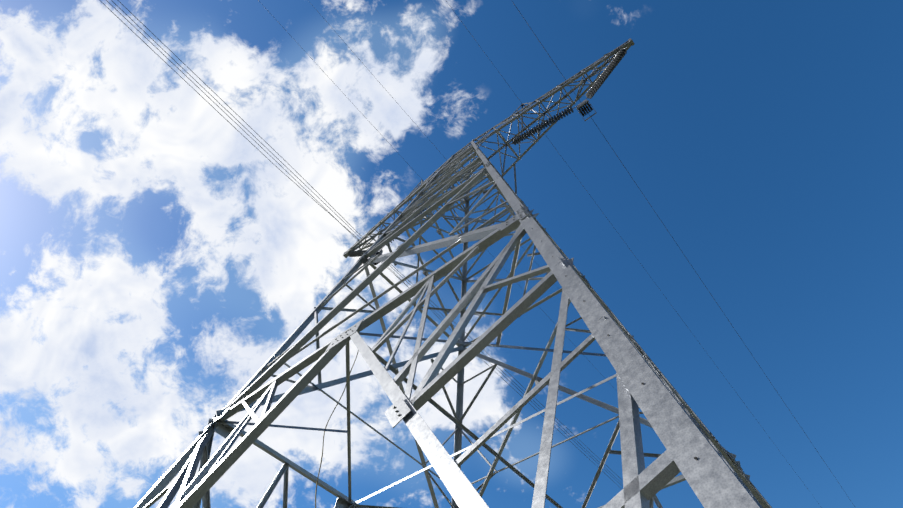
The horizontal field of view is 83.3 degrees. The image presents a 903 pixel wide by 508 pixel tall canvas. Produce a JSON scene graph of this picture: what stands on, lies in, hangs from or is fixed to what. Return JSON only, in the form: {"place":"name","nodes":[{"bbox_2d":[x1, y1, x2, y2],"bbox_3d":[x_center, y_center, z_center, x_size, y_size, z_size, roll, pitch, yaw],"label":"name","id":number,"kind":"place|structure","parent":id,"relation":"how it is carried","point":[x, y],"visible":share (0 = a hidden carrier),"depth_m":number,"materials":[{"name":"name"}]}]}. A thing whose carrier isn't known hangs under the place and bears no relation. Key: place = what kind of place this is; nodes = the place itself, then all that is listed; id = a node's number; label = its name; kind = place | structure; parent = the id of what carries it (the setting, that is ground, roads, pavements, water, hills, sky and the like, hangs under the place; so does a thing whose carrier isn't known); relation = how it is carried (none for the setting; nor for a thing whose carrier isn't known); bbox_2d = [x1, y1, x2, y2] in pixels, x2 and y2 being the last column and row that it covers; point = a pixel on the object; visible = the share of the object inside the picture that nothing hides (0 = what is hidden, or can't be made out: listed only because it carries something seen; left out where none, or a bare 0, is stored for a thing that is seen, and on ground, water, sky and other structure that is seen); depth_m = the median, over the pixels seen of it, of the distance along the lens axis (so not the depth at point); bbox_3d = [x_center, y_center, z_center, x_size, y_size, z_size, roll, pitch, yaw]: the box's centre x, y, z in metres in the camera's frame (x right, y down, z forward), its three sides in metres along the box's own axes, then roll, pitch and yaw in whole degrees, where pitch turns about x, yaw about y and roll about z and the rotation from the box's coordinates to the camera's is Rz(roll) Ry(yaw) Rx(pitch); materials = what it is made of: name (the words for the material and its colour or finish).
{"place":"outdoors","nodes":[
{"label":"outdoors","id":0,"kind":"place"},
{"bbox_2d":[0,0,902,507],"label":"sky","id":1,"kind":"structure","parent":0,"point":[153,259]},
{"label":"ground","id":2,"kind":"structure","parent":0,"visible":0},
{"bbox_2d":[99,0,850,507],"bbox_3d":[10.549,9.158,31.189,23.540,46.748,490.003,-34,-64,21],"label":"transmission tower","id":3,"kind":"structure","parent":2,"relation":"on","point":[701,460],"depth_m":12.13,"materials":[{"name":"metal"}]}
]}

